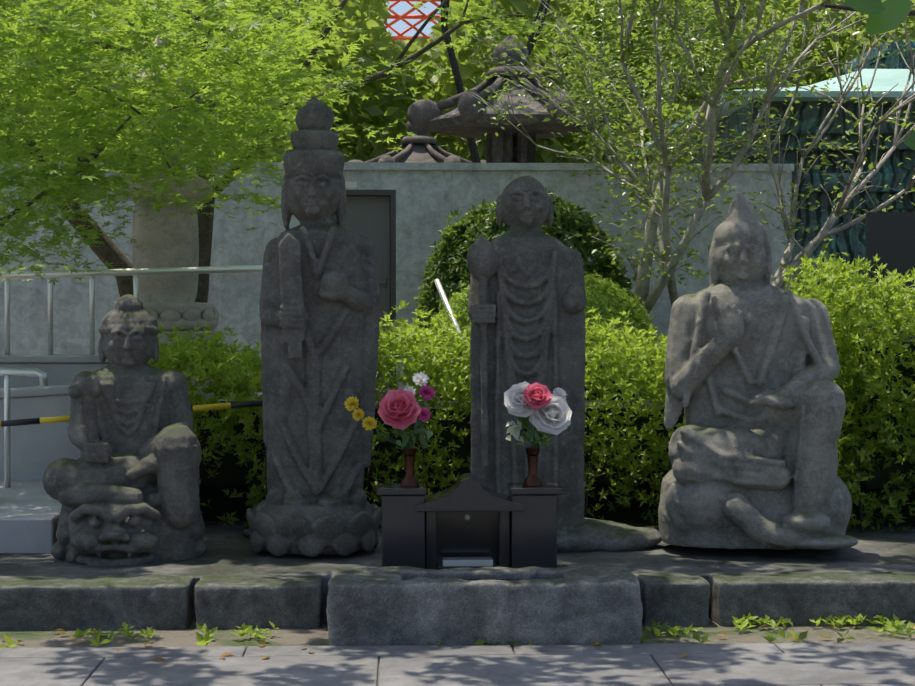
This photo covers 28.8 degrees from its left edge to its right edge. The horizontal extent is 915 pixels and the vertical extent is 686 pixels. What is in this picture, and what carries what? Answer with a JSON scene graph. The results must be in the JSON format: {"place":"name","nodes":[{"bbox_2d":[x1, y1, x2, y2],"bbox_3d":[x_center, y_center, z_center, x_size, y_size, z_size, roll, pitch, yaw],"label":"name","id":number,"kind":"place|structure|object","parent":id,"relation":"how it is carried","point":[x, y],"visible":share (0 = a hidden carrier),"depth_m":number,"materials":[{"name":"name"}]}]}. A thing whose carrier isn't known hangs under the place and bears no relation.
{"place":"outdoors","nodes":[
{"label":"outdoors","id":0,"kind":"place"},
{"bbox_2d":[434,279,470,367],"bbox_3d":[-0.024,-0.131,11.444,0.038,0.570,0.399,-1,1,-38],"label":"white pole","id":1,"kind":"object","parent":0,"point":[445,301],"visible":0.44,"depth_m":11.49,"materials":[{"name":"silver metal"}]},
{"bbox_2d":[0,616,914,685],"bbox_3d":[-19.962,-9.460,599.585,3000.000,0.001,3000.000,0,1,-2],"label":"ground","id":2,"kind":"structure","parent":0,"point":[219,637],"depth_m":7.65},
{"bbox_2d":[0,354,153,552],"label":"granite ramp walls","id":3,"kind":"structure","parent":2,"relation":"on","point":[30,508],"depth_m":10.92,"materials":[{"name":"grey stone"}]},
{"bbox_2d":[0,265,262,487],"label":"ramp handrails","id":4,"kind":"object","parent":3,"relation":"on","point":[36,372],"visible":0.73,"depth_m":12.33,"materials":[{"name":"silver metal"}]},
{"bbox_2d":[0,0,298,161],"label":"trees","id":5,"kind":"object","parent":2,"relation":"on","point":[225,30],"visible":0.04,"depth_m":16.67,"materials":[{"name":"green plant"}]},
{"bbox_2d":[110,27,224,402],"bbox_3d":[-2.119,-0.566,12.918,0.802,3.471,0.802,0,1,-2],"label":"stone stupa","id":6,"kind":"object","parent":2,"relation":"on","point":[168,301],"visible":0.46,"depth_m":12.70,"materials":[{"name":"grey stone"}]},
{"bbox_2d":[0,0,575,302],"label":"maple tree","id":7,"kind":"object","parent":2,"relation":"on","point":[220,131],"depth_m":10.25,"materials":[{"name":"green plant"}]},
{"bbox_2d":[0,161,793,400],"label":"concrete wall","id":8,"kind":"structure","parent":2,"relation":"on","point":[429,196],"depth_m":14.96,"materials":[{"name":"grey concrete"}]},
{"bbox_2d":[345,182,356,187],"bbox_3d":[-0.934,-1.331,14.941,0.177,0.050,0.006,0,1,-2],"label":"door sign plate","id":9,"kind":"object","parent":8,"relation":"attached to","point":[350,184],"depth_m":14.94,"materials":[{"name":"grey metal"}]},
{"bbox_2d":[346,190,395,389],"bbox_3d":[-0.857,-0.079,15.021,0.675,2.422,0.100,0,1,-2],"label":"door frame","id":10,"kind":"object","parent":8,"relation":"attached to","point":[392,193],"visible":0.31,"depth_m":14.97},
{"bbox_2d":[334,196,390,400],"bbox_3d":[-0.858,-0.057,15.046,0.585,2.377,0.070,0,1,-2],"label":"door","id":11,"kind":"structure","parent":10,"relation":"in","point":[369,216],"depth_m":15.03,"materials":[{"name":"grey metal"}]},
{"bbox_2d":[261,0,549,162],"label":"cherry tree","id":12,"kind":"object","parent":2,"relation":"on","point":[473,151],"visible":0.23,"depth_m":20.58,"materials":[{"name":"brown plant"}]},
{"bbox_2d":[348,121,485,162],"bbox_3d":[-0.475,-0.914,21.973,1.891,3.839,1.653,0,1,-2],"label":"stone lantern","id":13,"kind":"object","parent":2,"relation":"on","point":[421,147],"visible":0.27,"depth_m":21.73,"materials":[{"name":"grey stone"}]},
{"bbox_2d":[0,626,854,647],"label":"weeds","id":14,"kind":"object","parent":2,"relation":"on","point":[204,640],"visible":0.52,"depth_m":7.46,"materials":[{"name":"green plant"}]},
{"bbox_2d":[384,0,490,42],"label":"lattice tower","id":15,"kind":"structure","parent":2,"relation":"on","point":[403,17],"depth_m":580.34,"materials":[{"name":"red metal"}]},
{"bbox_2d":[0,642,914,685],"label":"paving slabs","id":16,"kind":"structure","parent":2,"relation":"on","point":[826,664],"depth_m":6.98,"materials":[{"name":"stone"}]},
{"bbox_2d":[0,571,914,630],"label":"platform kerb stones","id":17,"kind":"object","parent":2,"relation":"on","point":[104,602],"visible":0.5,"depth_m":7.91,"materials":[{"name":"grey stone"}]},
{"bbox_2d":[0,519,914,618],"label":"stone platform","id":18,"kind":"structure","parent":2,"relation":"on","point":[227,552],"depth_m":8.68,"materials":[{"name":"stone"}]},
{"bbox_2d":[42,294,205,565],"bbox_3d":[-1.644,0.421,8.816,0.787,1.325,0.803,0,1,-8],"label":"statue seated on lion","id":19,"kind":"object","parent":18,"relation":"on","point":[123,489],"visible":0.96,"depth_m":8.64},
{"bbox_2d":[0,400,267,537],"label":"barrier pole","id":20,"kind":"object","parent":18,"relation":"on","point":[204,407],"visible":0.33,"depth_m":9.56,"materials":[{"name":"black"}]},
{"bbox_2d":[246,96,381,556],"bbox_3d":[-0.721,-0.099,8.972,0.684,2.287,0.658,0,1,-2],"label":"statue standing crowned","id":21,"kind":"object","parent":18,"relation":"on","point":[319,306],"visible":0.98,"depth_m":8.82,"materials":[{"name":"stone"}]},
{"bbox_2d":[7,541,820,571],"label":"dry fallen leaves","id":22,"kind":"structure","parent":18,"relation":"on","point":[381,563],"depth_m":8.67,"materials":[{"name":"brown plant"}]},
{"bbox_2d":[377,473,561,569],"bbox_3d":[0.052,0.843,8.373,0.862,0.440,0.300,0,1,-2],"label":"altar","id":23,"kind":"object","parent":18,"relation":"on","point":[467,520],"visible":0.94,"depth_m":8.27,"materials":[{"name":"black stone"}]},
{"bbox_2d":[344,372,435,486],"bbox_3d":[-0.315,0.405,8.322,0.435,0.538,0.176,0,1,-2],"label":"flower vase","id":24,"kind":"object","parent":23,"relation":"on","point":[400,411],"visible":1,"depth_m":8.32,"materials":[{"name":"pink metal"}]},
{"bbox_2d":[466,176,586,524],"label":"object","id":25,"kind":"object","parent":18,"relation":"on","point":[527,301],"visible":0.81,"depth_m":9.02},
{"bbox_2d":[557,518,661,552],"bbox_3d":[0.523,1.004,9.233,1.075,0.240,0.591,0,1,-2],"label":"rock","id":26,"kind":"object","parent":18,"relation":"on","point":[591,535],"visible":0.33,"depth_m":9.01,"materials":[{"name":"stone"}]},
{"bbox_2d":[658,193,857,549],"bbox_3d":[1.507,0.128,8.981,0.971,1.771,0.815,0,1,3],"label":"seated statue","id":27,"kind":"object","parent":18,"relation":"on","point":[752,366],"visible":1,"depth_m":8.81,"materials":[{"name":"grey stone"}]},
{"bbox_2d":[3,623,914,660],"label":"fallen dry leaves","id":28,"kind":"object","parent":2,"relation":"on","point":[263,642],"visible":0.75,"depth_m":7.44,"materials":[{"name":"brown plant"}]},
{"bbox_2d":[326,565,642,646],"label":"stone block","id":29,"kind":"structure","parent":2,"relation":"on","point":[409,605],"depth_m":7.43,"materials":[{"name":"grey stone"}]},
{"bbox_2d":[462,579,551,580],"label":"stone slab","id":30,"kind":"structure","parent":29,"relation":"on","point":[496,579],"depth_m":7.76,"materials":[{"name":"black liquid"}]},
{"bbox_2d":[69,612,914,641],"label":"weeds","id":31,"kind":"object","parent":2,"relation":"on","point":[897,625],"visible":0.98,"depth_m":7.67,"materials":[{"name":"green plant"}]},
{"bbox_2d":[407,36,613,162],"bbox_3d":[0.508,-0.914,17.003,1.980,4.020,1.731,0,1,-2],"label":"stone lantern","id":32,"kind":"object","parent":2,"relation":"on","point":[465,118],"visible":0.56,"depth_m":16.77,"materials":[{"name":"grey stone"}]},
{"bbox_2d":[410,185,644,400],"bbox_3d":[0.542,0.799,13.932,1.907,3.992,1.166,0,1,-2],"label":"shrub","id":33,"kind":"object","parent":2,"relation":"on","point":[471,227],"visible":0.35,"depth_m":13.71,"materials":[{"name":"green plant"}]},
{"bbox_2d":[147,300,914,531],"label":"azalea hedge","id":34,"kind":"object","parent":2,"relation":"on","point":[627,463],"visible":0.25,"depth_m":9.91,"materials":[{"name":"green plant"}]},
{"bbox_2d":[406,271,663,400],"bbox_3d":[0.562,0.880,12.417,1.922,2.851,1.723,0,1,-2],"label":"clipped bush","id":35,"kind":"object","parent":2,"relation":"on","point":[600,293],"visible":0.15,"depth_m":12.15,"materials":[{"name":"green plant"}]},
{"bbox_2d":[288,0,914,162],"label":"tree canopy","id":36,"kind":"object","parent":2,"relation":"on","point":[377,109],"visible":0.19,"depth_m":23.48,"materials":[{"name":"green plant"}]},
{"bbox_2d":[462,0,914,329],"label":"tree","id":37,"kind":"object","parent":2,"relation":"on","point":[680,63],"depth_m":13.06,"materials":[{"name":"green plant"}]},
{"bbox_2d":[668,101,914,296],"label":"netting","id":38,"kind":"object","parent":2,"relation":"on","point":[891,174],"depth_m":15.42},
{"bbox_2d":[635,69,914,154],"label":"roof","id":39,"kind":"structure","parent":38,"relation":"on","point":[885,80],"depth_m":15.51,"materials":[{"name":"metal"}]},
{"bbox_2d":[781,250,914,532],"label":"azalea hedge","id":40,"kind":"object","parent":2,"relation":"on","point":[831,292],"visible":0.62,"depth_m":9.67,"materials":[{"name":"green plant"}]},
{"bbox_2d":[865,212,914,338],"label":"dark panel","id":41,"kind":"object","parent":2,"relation":"on","point":[890,239],"visible":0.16,"depth_m":11.66,"materials":[{"name":"black"}]},
{"bbox_2d":[504,381,571,485],"bbox_3d":[0.378,0.427,8.335,0.319,0.494,0.199,0,1,-2],"label":"flower vase","id":42,"kind":"object","parent":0,"point":[543,408],"visible":0.98,"depth_m":8.31,"materials":[{"name":"brown metal"}]},
{"bbox_2d":[384,1,819,46],"label":"sky","id":43,"kind":"structure","parent":0,"point":[402,7],"materials":[{"name":"white"}]},
{"bbox_2d":[791,40,914,338],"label":"bronze building walls","id":44,"kind":"structure","parent":0,"point":[850,240],"depth_m":15.61,"materials":[{"name":"teal metal"}]},
{"bbox_2d":[824,3,914,15],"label":"branch","id":45,"kind":"object","parent":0,"point":[849,8],"visible":0.38,"depth_m":2.40,"materials":[{"name":"brown plant"}]},
{"bbox_2d":[844,0,914,149],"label":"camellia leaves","id":46,"kind":"object","parent":45,"relation":"attached to","point":[885,16],"visible":1,"depth_m":2.25,"materials":[{"name":"green plant"}]}
]}

